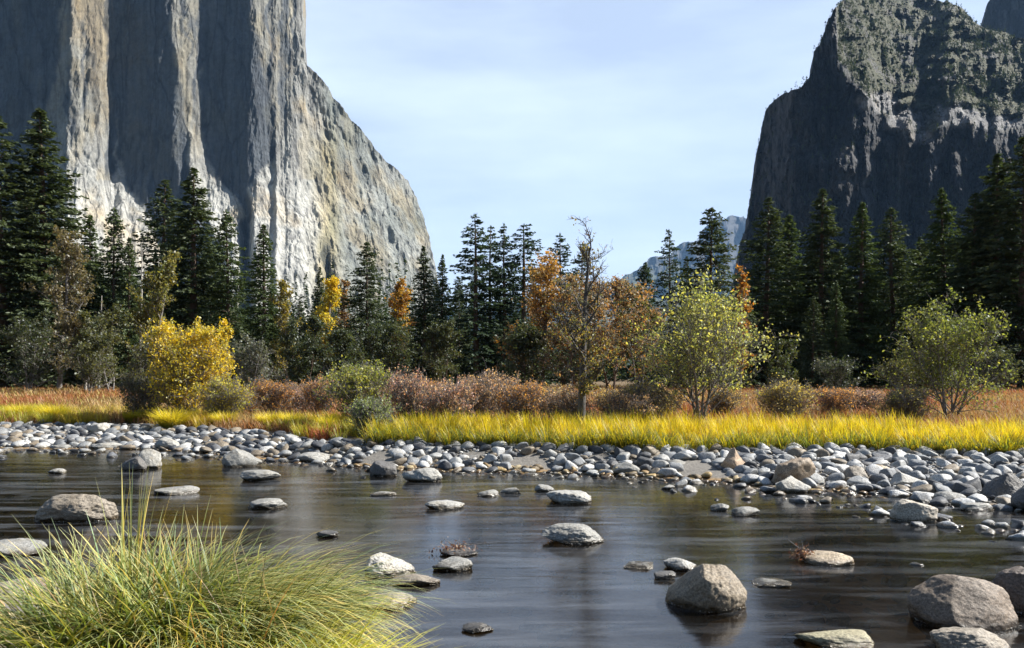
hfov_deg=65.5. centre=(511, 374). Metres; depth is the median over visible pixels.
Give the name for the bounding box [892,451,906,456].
cobble
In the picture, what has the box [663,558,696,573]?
boulder
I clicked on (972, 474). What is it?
cobble
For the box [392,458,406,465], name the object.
cobble
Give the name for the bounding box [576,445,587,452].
cobble
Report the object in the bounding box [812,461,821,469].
cobble
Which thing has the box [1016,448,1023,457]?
cobble
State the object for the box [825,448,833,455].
cobble
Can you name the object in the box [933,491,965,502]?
boulder
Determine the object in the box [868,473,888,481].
cobble
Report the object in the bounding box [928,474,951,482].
cobble
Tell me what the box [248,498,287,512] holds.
boulder
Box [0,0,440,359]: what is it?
granite cliff
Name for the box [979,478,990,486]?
cobble
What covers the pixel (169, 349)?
yellow bush
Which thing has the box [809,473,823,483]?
cobble
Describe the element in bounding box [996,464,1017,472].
cobble
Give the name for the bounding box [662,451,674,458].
cobble
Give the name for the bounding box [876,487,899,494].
cobble
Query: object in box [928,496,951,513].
cobble
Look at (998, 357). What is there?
willow bush
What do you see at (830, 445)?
cobble
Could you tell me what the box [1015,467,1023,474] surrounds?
cobble
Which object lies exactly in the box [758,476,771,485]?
cobble
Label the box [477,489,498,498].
boulder
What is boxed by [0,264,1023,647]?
ground
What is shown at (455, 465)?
cobble
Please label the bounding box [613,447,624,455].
cobble
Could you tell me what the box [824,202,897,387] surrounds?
conifer
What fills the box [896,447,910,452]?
cobble
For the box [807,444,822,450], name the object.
cobble
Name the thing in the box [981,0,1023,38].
background peak
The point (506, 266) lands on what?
conifer
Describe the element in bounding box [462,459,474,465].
cobble
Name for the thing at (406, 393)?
dogwood shrub
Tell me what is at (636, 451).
cobble
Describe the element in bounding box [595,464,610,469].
cobble
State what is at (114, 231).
conifer
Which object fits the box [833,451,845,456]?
cobble
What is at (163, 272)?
cottonwood tree
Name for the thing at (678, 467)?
cobble
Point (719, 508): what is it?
boulder
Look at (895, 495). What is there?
cobble
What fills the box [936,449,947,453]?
cobble
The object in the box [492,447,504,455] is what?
cobble
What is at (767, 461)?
cobble
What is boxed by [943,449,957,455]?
cobble
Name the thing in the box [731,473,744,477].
cobble
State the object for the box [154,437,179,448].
boulder
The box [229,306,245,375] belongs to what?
conifer
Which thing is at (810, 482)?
cobble
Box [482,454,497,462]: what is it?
cobble
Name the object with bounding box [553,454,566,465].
cobble
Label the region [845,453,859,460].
cobble
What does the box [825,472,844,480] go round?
cobble
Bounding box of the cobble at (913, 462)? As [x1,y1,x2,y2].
[907,459,926,466]
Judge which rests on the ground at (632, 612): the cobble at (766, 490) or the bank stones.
the bank stones
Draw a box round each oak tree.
[278,312,333,386]
[309,326,374,383]
[354,313,419,383]
[411,318,467,383]
[491,314,576,386]
[493,249,590,389]
[529,277,631,390]
[563,271,656,390]
[596,281,669,384]
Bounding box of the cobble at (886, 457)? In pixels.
[871,453,891,460]
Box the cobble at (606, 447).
[600,443,614,450]
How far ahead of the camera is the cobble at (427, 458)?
15.49 m
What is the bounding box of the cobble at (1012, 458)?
[1007,456,1018,462]
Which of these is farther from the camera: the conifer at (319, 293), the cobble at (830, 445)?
the conifer at (319, 293)
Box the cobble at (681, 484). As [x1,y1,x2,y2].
[674,479,687,491]
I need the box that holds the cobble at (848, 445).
[839,443,854,449]
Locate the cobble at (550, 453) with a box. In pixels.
[544,449,556,456]
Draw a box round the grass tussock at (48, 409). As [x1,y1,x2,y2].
[28,401,79,421]
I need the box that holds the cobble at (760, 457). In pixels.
[755,454,772,461]
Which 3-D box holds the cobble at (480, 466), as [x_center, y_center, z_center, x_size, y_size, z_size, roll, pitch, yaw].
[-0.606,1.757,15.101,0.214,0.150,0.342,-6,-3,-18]
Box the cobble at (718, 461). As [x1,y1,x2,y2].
[711,458,724,464]
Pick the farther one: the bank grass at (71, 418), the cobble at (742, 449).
the bank grass at (71, 418)
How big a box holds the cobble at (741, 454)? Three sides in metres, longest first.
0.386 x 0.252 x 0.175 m
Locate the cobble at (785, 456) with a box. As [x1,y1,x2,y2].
[778,453,793,459]
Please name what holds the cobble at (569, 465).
on the ground at (632, 612)
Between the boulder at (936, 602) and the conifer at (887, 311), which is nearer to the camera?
the boulder at (936, 602)
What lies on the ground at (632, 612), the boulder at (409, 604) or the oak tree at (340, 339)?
the oak tree at (340, 339)
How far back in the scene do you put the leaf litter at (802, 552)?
7.67 m
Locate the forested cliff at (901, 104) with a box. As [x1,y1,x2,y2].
[725,0,1023,323]
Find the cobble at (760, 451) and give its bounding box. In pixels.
[754,449,766,455]
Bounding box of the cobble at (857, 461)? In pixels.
[851,459,863,467]
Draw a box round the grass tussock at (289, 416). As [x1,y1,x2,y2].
[275,411,306,422]
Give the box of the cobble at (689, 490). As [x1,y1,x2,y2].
[681,485,697,496]
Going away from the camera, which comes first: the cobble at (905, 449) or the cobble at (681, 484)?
the cobble at (681, 484)
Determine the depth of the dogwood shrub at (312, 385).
24.28 m
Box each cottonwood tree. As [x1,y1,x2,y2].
[20,224,119,388]
[70,303,133,391]
[121,249,183,377]
[262,279,303,384]
[297,275,341,369]
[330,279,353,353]
[385,276,414,376]
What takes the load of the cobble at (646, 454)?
on the ground at (632, 612)
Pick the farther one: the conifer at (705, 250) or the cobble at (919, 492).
the conifer at (705, 250)
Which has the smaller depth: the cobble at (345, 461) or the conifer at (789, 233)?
the cobble at (345, 461)
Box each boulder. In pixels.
[0,538,46,558]
[0,577,64,603]
[34,494,118,536]
[48,468,66,473]
[50,444,70,448]
[86,423,109,432]
[89,442,121,448]
[120,456,146,475]
[139,449,161,478]
[153,485,199,497]
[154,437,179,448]
[222,448,261,472]
[240,470,280,482]
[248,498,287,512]
[296,452,329,462]
[316,530,338,538]
[360,592,416,611]
[364,552,415,584]
[370,460,396,482]
[370,491,396,497]
[389,573,439,587]
[402,468,441,486]
[425,500,463,513]
[432,556,472,576]
[440,548,477,557]
[462,622,493,633]
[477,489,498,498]
[499,488,520,496]
[534,484,554,494]
[542,523,603,548]
[546,490,591,509]
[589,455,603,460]
[613,462,639,473]
[623,561,652,569]
[654,571,675,582]
[661,484,674,491]
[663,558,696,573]
[665,564,746,625]
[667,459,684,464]
[710,503,728,512]
[721,448,744,468]
[731,506,759,517]
[751,578,791,589]
[771,457,815,484]
[775,475,810,497]
[784,442,802,448]
[793,629,873,647]
[802,550,854,570]
[842,465,867,478]
[848,485,859,493]
[889,499,937,530]
[890,471,919,485]
[907,574,1018,639]
[929,627,1010,647]
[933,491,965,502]
[959,502,992,514]
[980,473,1023,496]
[991,566,1023,626]
[1010,485,1023,511]
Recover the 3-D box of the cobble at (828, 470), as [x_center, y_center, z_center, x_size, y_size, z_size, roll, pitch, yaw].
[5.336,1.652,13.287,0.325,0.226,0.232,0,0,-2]
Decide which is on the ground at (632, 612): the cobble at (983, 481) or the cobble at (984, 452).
the cobble at (984, 452)
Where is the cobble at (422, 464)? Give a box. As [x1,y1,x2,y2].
[417,460,429,467]
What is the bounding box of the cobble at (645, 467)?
[639,464,651,471]
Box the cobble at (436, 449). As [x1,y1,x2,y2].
[431,447,441,453]
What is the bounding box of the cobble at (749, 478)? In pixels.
[740,474,758,483]
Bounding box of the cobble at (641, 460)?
[636,456,654,465]
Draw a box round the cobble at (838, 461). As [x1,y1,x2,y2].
[829,458,846,463]
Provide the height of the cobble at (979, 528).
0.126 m
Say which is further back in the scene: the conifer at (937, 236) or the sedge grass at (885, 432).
the conifer at (937, 236)
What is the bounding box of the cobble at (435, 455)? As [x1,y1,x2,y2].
[429,452,441,459]
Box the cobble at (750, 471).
[743,468,757,474]
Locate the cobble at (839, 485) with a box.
[828,480,846,489]
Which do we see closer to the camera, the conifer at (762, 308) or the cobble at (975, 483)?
the cobble at (975, 483)
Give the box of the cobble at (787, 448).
[784,446,799,451]
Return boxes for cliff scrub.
[731,0,1023,300]
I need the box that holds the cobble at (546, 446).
[540,442,556,450]
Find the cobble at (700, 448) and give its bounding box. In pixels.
[696,445,707,452]
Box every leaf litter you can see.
[429,536,502,554]
[788,540,815,560]
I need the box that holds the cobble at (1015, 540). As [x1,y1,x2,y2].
[1005,532,1023,547]
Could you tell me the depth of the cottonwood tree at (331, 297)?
68.49 m
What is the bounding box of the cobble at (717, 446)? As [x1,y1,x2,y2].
[709,443,721,451]
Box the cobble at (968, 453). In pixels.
[963,450,977,456]
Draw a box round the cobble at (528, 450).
[520,446,534,454]
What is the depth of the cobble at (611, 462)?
14.75 m
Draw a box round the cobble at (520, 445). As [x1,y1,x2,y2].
[514,442,528,449]
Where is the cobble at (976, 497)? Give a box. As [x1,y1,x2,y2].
[967,493,987,502]
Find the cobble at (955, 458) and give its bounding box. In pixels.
[950,456,965,461]
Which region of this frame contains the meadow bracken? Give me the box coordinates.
[0,383,1023,439]
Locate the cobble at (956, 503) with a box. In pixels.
[951,498,974,513]
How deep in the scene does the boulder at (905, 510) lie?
9.69 m
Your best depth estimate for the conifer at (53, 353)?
83.50 m
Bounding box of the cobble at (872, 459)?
[865,457,883,462]
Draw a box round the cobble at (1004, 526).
[994,522,1009,534]
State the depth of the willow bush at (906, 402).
20.78 m
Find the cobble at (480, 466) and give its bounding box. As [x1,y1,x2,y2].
[475,463,486,469]
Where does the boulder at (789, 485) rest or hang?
on the ground at (632, 612)
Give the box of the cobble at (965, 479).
[957,475,973,482]
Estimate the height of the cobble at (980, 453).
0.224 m
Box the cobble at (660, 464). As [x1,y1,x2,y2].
[651,460,668,468]
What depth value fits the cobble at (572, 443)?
15.80 m
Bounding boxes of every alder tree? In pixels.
[541,215,626,425]
[618,253,803,420]
[861,284,1023,418]
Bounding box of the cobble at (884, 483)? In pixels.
[876,479,890,487]
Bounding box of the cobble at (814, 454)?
[802,452,816,457]
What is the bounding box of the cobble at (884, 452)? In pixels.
[876,451,891,455]
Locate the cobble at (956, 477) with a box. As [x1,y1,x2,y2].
[951,475,964,480]
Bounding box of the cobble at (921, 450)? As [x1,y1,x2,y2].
[915,446,931,453]
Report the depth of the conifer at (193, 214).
72.50 m
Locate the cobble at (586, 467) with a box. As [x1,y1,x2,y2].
[583,464,594,471]
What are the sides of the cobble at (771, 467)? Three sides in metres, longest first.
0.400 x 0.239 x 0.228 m
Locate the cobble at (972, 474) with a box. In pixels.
[963,471,979,477]
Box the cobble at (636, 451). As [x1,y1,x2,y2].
[630,448,641,455]
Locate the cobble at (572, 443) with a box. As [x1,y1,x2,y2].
[568,442,577,449]
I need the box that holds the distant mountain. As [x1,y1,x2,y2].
[448,215,745,370]
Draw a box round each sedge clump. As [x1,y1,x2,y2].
[0,463,448,647]
[0,616,168,647]
[171,583,442,647]
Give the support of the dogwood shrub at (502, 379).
on the ground at (632, 612)
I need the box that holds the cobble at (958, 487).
[953,482,979,493]
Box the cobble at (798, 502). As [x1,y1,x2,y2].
[789,497,809,508]
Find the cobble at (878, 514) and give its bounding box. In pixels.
[869,509,889,518]
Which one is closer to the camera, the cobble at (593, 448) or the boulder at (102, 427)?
the cobble at (593, 448)
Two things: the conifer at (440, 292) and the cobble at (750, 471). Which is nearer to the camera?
the cobble at (750, 471)
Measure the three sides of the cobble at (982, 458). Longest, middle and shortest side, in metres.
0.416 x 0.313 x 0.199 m
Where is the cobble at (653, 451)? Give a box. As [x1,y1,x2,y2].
[643,446,659,455]
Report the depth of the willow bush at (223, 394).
23.23 m
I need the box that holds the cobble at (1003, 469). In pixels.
[996,465,1012,474]
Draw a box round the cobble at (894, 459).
[892,456,907,463]
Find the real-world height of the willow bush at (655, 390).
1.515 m
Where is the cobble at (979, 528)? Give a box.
[974,524,988,533]
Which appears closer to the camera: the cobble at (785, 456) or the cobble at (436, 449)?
the cobble at (785, 456)
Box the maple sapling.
[726,265,757,388]
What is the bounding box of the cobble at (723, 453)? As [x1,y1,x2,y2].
[720,450,728,457]
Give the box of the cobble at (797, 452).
[787,447,805,457]
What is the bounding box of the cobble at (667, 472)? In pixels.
[658,468,676,477]
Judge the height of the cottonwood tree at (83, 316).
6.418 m
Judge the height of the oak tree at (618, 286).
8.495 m
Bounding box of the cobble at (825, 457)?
[819,456,834,461]
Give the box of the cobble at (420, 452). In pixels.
[412,449,424,455]
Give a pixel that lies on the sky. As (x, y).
(634, 119)
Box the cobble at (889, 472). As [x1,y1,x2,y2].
[879,468,895,477]
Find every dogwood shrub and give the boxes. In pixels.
[229,387,267,411]
[246,376,300,414]
[279,383,312,414]
[294,371,341,413]
[377,364,443,421]
[413,375,453,417]
[419,373,480,420]
[447,357,506,417]
[480,370,520,415]
[490,375,553,421]
[530,381,573,418]
[538,383,602,422]
[587,384,626,416]
[594,380,662,420]
[647,383,688,417]
[699,384,750,415]
[810,385,860,414]
[843,386,886,412]
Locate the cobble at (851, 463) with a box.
[846,461,861,466]
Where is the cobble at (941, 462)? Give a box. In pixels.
[936,458,950,467]
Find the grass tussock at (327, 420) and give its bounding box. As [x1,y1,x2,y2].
[307,410,347,427]
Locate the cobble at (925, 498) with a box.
[908,493,931,504]
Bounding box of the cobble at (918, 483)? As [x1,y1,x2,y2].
[911,480,927,487]
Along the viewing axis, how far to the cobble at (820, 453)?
14.81 m
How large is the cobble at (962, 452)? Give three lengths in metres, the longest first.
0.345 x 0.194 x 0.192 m
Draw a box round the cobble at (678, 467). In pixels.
[669,462,683,471]
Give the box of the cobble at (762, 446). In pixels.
[757,442,770,449]
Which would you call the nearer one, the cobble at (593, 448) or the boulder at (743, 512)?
the boulder at (743, 512)
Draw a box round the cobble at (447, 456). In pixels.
[442,453,452,460]
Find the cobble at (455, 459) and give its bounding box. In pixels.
[448,456,461,463]
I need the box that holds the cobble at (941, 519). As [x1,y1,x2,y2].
[939,517,950,521]
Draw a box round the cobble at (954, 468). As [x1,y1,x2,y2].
[942,464,958,472]
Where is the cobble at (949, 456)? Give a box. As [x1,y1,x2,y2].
[946,453,960,459]
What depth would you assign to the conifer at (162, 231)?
76.87 m
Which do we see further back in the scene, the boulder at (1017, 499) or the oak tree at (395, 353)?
the oak tree at (395, 353)
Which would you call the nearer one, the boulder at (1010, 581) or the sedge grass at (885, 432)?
the boulder at (1010, 581)
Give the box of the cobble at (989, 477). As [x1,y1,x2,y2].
[982,475,997,479]
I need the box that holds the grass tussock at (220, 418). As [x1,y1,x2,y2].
[202,410,239,426]
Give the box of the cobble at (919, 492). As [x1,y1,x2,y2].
[912,491,933,498]
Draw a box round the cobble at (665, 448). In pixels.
[660,444,671,451]
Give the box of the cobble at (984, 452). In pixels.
[982,448,993,455]
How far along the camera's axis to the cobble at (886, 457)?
14.39 m
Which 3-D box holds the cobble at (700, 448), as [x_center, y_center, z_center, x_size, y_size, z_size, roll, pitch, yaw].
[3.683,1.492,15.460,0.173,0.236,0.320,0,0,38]
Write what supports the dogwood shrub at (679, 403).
on the ground at (632, 612)
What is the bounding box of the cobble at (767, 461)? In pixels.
[759,459,774,466]
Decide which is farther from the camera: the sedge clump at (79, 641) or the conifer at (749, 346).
the conifer at (749, 346)
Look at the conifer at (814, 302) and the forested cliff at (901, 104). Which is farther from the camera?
the forested cliff at (901, 104)
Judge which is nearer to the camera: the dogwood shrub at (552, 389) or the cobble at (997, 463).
the cobble at (997, 463)
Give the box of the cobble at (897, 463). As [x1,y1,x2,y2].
[890,460,906,467]
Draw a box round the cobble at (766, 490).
[760,486,776,495]
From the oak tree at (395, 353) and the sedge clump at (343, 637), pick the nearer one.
the sedge clump at (343, 637)
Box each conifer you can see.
[0,108,120,387]
[0,116,92,388]
[6,201,78,385]
[48,282,76,384]
[53,215,115,386]
[69,207,144,387]
[101,237,151,386]
[109,179,216,382]
[122,167,252,384]
[187,251,233,369]
[192,208,269,386]
[228,223,298,386]
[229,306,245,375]
[266,317,297,385]
[284,301,312,384]
[301,267,336,383]
[332,242,403,385]
[385,290,415,383]
[397,246,450,383]
[410,306,446,369]
[420,254,466,385]
[423,214,512,387]
[444,317,472,376]
[447,277,472,380]
[458,225,526,384]
[470,223,568,387]
[471,222,528,385]
[537,232,591,385]
[562,242,611,384]
[616,262,666,385]
[640,229,693,386]
[655,207,767,389]
[672,256,701,384]
[715,197,822,387]
[718,290,760,383]
[747,292,775,365]
[749,215,824,378]
[757,188,889,387]
[768,253,852,381]
[789,295,834,389]
[798,255,857,351]
[815,280,858,387]
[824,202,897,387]
[831,251,867,344]
[846,207,927,386]
[866,272,901,382]
[876,253,908,332]
[885,187,983,386]
[885,237,936,384]
[897,254,916,306]
[908,242,966,295]
[910,193,1023,388]
[932,247,955,304]
[933,153,1023,386]
[949,137,1023,389]
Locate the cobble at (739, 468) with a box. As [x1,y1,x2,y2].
[733,465,749,473]
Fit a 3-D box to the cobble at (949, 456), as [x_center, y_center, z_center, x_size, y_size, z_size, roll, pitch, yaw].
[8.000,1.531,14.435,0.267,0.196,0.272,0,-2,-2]
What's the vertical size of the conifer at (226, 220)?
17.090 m
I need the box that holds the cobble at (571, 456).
[564,453,579,460]
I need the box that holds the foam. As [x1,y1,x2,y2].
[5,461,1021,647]
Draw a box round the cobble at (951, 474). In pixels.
[938,470,956,476]
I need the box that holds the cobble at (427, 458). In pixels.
[420,455,431,463]
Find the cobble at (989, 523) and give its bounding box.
[980,520,994,529]
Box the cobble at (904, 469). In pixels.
[896,465,912,472]
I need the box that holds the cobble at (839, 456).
[832,454,846,460]
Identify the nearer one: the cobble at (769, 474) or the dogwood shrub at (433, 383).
the cobble at (769, 474)
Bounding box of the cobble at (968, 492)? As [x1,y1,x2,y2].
[960,488,977,497]
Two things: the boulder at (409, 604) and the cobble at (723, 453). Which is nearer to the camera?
the boulder at (409, 604)
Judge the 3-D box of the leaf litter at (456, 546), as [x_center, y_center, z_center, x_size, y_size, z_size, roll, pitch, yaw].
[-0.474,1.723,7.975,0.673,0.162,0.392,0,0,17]
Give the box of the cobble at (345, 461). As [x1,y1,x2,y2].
[339,457,352,464]
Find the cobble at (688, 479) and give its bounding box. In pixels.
[680,476,691,484]
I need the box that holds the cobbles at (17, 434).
[0,419,1023,569]
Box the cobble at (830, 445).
[824,442,839,448]
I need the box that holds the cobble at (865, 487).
[854,484,873,491]
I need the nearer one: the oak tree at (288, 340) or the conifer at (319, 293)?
the oak tree at (288, 340)
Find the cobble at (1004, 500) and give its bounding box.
[995,496,1013,509]
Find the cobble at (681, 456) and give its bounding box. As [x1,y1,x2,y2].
[674,452,690,459]
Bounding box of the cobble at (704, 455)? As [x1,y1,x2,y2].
[697,452,715,459]
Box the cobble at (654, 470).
[649,468,659,473]
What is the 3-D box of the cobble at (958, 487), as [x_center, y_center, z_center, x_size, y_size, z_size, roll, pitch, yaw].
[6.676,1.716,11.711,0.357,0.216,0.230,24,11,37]
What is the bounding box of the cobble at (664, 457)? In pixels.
[653,454,669,460]
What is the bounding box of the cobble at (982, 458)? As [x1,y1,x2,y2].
[971,454,990,463]
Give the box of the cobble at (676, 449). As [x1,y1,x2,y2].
[671,446,684,452]
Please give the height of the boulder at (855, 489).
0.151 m
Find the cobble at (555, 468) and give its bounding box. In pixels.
[550,465,563,471]
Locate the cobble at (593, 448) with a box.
[588,444,602,452]
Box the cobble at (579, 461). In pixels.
[571,457,585,465]
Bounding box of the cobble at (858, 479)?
[847,475,870,484]
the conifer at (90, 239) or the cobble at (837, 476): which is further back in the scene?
the conifer at (90, 239)
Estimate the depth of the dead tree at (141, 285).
62.96 m
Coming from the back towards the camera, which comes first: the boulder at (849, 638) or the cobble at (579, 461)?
the cobble at (579, 461)
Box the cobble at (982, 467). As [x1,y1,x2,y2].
[975,463,992,472]
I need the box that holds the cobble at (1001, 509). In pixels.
[992,503,1012,514]
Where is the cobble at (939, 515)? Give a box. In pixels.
[934,513,952,525]
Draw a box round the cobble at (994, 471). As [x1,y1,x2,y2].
[983,468,1001,475]
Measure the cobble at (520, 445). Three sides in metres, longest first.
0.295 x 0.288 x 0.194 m
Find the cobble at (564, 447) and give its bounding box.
[556,443,570,451]
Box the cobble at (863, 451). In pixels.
[857,448,870,455]
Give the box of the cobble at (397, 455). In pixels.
[393,453,403,459]
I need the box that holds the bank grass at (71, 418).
[0,402,364,437]
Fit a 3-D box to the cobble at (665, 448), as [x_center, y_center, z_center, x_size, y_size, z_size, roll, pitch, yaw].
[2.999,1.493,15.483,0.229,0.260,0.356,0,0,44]
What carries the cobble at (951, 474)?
on the ground at (632, 612)
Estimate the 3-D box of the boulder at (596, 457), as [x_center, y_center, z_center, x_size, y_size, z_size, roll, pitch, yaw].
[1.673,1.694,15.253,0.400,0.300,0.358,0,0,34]
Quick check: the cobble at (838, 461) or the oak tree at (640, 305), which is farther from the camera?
the oak tree at (640, 305)
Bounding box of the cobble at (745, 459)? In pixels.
[741,457,751,461]
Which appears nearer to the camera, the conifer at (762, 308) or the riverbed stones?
the riverbed stones
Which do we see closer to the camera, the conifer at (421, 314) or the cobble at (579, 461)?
the cobble at (579, 461)
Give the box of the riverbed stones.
[0,449,1023,647]
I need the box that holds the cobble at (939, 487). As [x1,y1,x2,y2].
[933,482,951,492]
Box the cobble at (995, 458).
[990,454,1008,463]
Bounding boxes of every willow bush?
[0,307,79,391]
[53,326,129,393]
[115,372,167,420]
[117,332,172,394]
[188,366,267,417]
[227,333,287,393]
[306,355,395,421]
[343,391,401,436]
[617,375,681,423]
[752,372,828,421]
[763,336,800,385]
[811,350,870,391]
[867,382,941,420]
[870,356,920,389]
[964,339,1023,392]
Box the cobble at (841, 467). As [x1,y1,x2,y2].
[832,464,848,471]
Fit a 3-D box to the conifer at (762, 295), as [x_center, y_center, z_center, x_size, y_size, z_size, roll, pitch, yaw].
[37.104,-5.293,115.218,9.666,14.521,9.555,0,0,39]
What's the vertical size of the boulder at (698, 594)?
0.486 m
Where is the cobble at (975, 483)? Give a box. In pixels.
[964,477,981,489]
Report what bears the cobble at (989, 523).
in the water
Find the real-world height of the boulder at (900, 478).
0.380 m
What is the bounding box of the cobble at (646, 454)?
[636,451,650,458]
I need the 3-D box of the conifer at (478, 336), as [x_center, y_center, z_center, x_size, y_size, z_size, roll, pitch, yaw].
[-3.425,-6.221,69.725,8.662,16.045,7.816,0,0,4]
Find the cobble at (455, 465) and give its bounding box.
[451,462,463,468]
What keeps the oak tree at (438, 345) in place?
on the ground at (632, 612)
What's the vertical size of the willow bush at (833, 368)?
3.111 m
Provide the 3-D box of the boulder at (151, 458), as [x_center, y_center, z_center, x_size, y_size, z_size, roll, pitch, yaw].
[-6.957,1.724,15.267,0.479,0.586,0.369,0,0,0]
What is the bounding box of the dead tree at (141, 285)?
[137,244,143,349]
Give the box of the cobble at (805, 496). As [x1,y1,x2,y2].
[795,495,812,498]
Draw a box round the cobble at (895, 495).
[888,490,909,500]
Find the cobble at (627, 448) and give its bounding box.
[622,444,641,451]
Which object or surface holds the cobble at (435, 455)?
on the ground at (632, 612)
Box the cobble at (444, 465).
[437,460,451,470]
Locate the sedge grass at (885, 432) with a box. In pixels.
[353,406,1023,455]
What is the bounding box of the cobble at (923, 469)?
[913,465,928,474]
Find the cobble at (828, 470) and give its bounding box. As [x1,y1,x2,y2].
[822,466,839,474]
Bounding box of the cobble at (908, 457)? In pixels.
[904,454,920,462]
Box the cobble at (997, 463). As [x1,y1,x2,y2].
[993,461,1007,467]
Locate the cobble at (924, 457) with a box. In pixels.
[918,455,930,460]
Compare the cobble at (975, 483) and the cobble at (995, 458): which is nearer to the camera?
the cobble at (975, 483)
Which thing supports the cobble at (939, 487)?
in the water
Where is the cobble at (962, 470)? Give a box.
[958,467,975,474]
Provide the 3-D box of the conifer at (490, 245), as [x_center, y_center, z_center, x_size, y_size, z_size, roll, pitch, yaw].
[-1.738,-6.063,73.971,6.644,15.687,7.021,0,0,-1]
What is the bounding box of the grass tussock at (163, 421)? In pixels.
[144,404,199,428]
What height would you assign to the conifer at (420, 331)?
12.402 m
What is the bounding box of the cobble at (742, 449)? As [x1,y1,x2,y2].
[736,446,749,452]
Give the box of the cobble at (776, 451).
[770,448,784,454]
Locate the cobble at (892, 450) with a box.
[881,447,895,454]
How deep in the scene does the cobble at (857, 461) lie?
13.82 m
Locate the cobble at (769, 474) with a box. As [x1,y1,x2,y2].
[759,471,773,479]
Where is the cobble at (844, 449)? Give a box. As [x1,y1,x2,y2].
[833,447,849,452]
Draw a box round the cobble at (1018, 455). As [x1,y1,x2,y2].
[1005,451,1022,458]
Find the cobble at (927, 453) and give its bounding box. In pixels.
[923,450,938,456]
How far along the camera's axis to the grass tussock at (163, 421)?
21.82 m
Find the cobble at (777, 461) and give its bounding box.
[774,458,787,464]
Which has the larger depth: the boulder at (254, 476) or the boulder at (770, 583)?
the boulder at (254, 476)
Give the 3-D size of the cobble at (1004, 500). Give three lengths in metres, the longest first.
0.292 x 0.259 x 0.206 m
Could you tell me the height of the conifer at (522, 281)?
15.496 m
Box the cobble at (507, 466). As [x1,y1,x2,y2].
[498,462,511,470]
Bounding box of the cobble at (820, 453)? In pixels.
[813,449,829,457]
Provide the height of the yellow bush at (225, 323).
3.420 m
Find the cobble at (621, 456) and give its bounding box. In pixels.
[616,452,629,461]
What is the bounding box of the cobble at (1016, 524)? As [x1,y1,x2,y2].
[1010,518,1023,532]
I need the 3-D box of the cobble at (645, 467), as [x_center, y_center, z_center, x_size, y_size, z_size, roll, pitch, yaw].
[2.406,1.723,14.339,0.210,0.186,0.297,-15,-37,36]
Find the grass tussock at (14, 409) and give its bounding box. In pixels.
[0,402,38,417]
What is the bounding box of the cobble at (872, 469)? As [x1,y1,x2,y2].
[866,464,882,474]
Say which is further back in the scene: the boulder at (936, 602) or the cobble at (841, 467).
the cobble at (841, 467)
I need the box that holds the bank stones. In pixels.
[0,600,44,636]
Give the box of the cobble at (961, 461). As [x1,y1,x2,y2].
[957,459,972,464]
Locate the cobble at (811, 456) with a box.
[801,454,813,460]
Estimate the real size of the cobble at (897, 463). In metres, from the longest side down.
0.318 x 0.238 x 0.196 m
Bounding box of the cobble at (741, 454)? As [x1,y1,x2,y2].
[737,452,749,456]
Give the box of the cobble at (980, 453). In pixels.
[970,452,984,456]
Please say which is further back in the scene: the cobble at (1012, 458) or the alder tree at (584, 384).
the alder tree at (584, 384)
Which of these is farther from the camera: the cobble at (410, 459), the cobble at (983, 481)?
the cobble at (410, 459)
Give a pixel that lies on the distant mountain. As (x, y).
(735, 225)
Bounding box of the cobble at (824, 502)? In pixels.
[816,496,830,507]
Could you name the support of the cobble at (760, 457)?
on the ground at (632, 612)
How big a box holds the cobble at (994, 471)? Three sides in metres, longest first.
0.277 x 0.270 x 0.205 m
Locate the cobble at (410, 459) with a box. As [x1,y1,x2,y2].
[406,456,419,463]
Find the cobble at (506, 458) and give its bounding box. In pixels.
[500,454,512,461]
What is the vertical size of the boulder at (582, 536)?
0.268 m
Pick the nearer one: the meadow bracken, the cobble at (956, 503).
the cobble at (956, 503)
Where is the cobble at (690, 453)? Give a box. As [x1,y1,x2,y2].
[678,450,695,455]
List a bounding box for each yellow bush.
[134,316,238,414]
[191,317,238,407]
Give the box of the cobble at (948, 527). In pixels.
[936,521,958,535]
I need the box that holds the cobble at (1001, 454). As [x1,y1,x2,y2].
[986,452,1009,458]
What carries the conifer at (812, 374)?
on the ground at (632, 612)
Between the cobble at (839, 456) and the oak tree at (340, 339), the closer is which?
the cobble at (839, 456)
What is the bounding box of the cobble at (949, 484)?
[943,480,961,490]
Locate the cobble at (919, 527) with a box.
[910,521,926,533]
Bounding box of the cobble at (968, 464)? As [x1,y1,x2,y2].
[962,462,978,466]
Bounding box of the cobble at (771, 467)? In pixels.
[764,464,776,470]
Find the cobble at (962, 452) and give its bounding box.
[958,448,967,454]
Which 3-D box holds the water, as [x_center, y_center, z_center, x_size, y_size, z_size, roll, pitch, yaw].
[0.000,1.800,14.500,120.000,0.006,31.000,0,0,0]
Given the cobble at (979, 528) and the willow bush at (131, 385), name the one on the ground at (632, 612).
the willow bush at (131, 385)
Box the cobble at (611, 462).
[607,459,617,466]
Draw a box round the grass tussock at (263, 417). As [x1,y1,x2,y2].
[250,411,284,427]
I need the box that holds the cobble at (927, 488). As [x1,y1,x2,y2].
[908,484,935,492]
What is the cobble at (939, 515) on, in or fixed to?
in the water
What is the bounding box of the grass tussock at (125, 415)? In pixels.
[119,408,149,422]
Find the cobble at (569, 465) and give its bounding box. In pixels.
[565,460,577,469]
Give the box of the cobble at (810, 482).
[801,478,816,487]
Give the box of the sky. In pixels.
[305,0,988,307]
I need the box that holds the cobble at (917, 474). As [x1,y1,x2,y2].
[904,470,925,479]
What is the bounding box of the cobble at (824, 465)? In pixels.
[820,462,834,468]
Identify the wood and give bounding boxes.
[5,228,896,380]

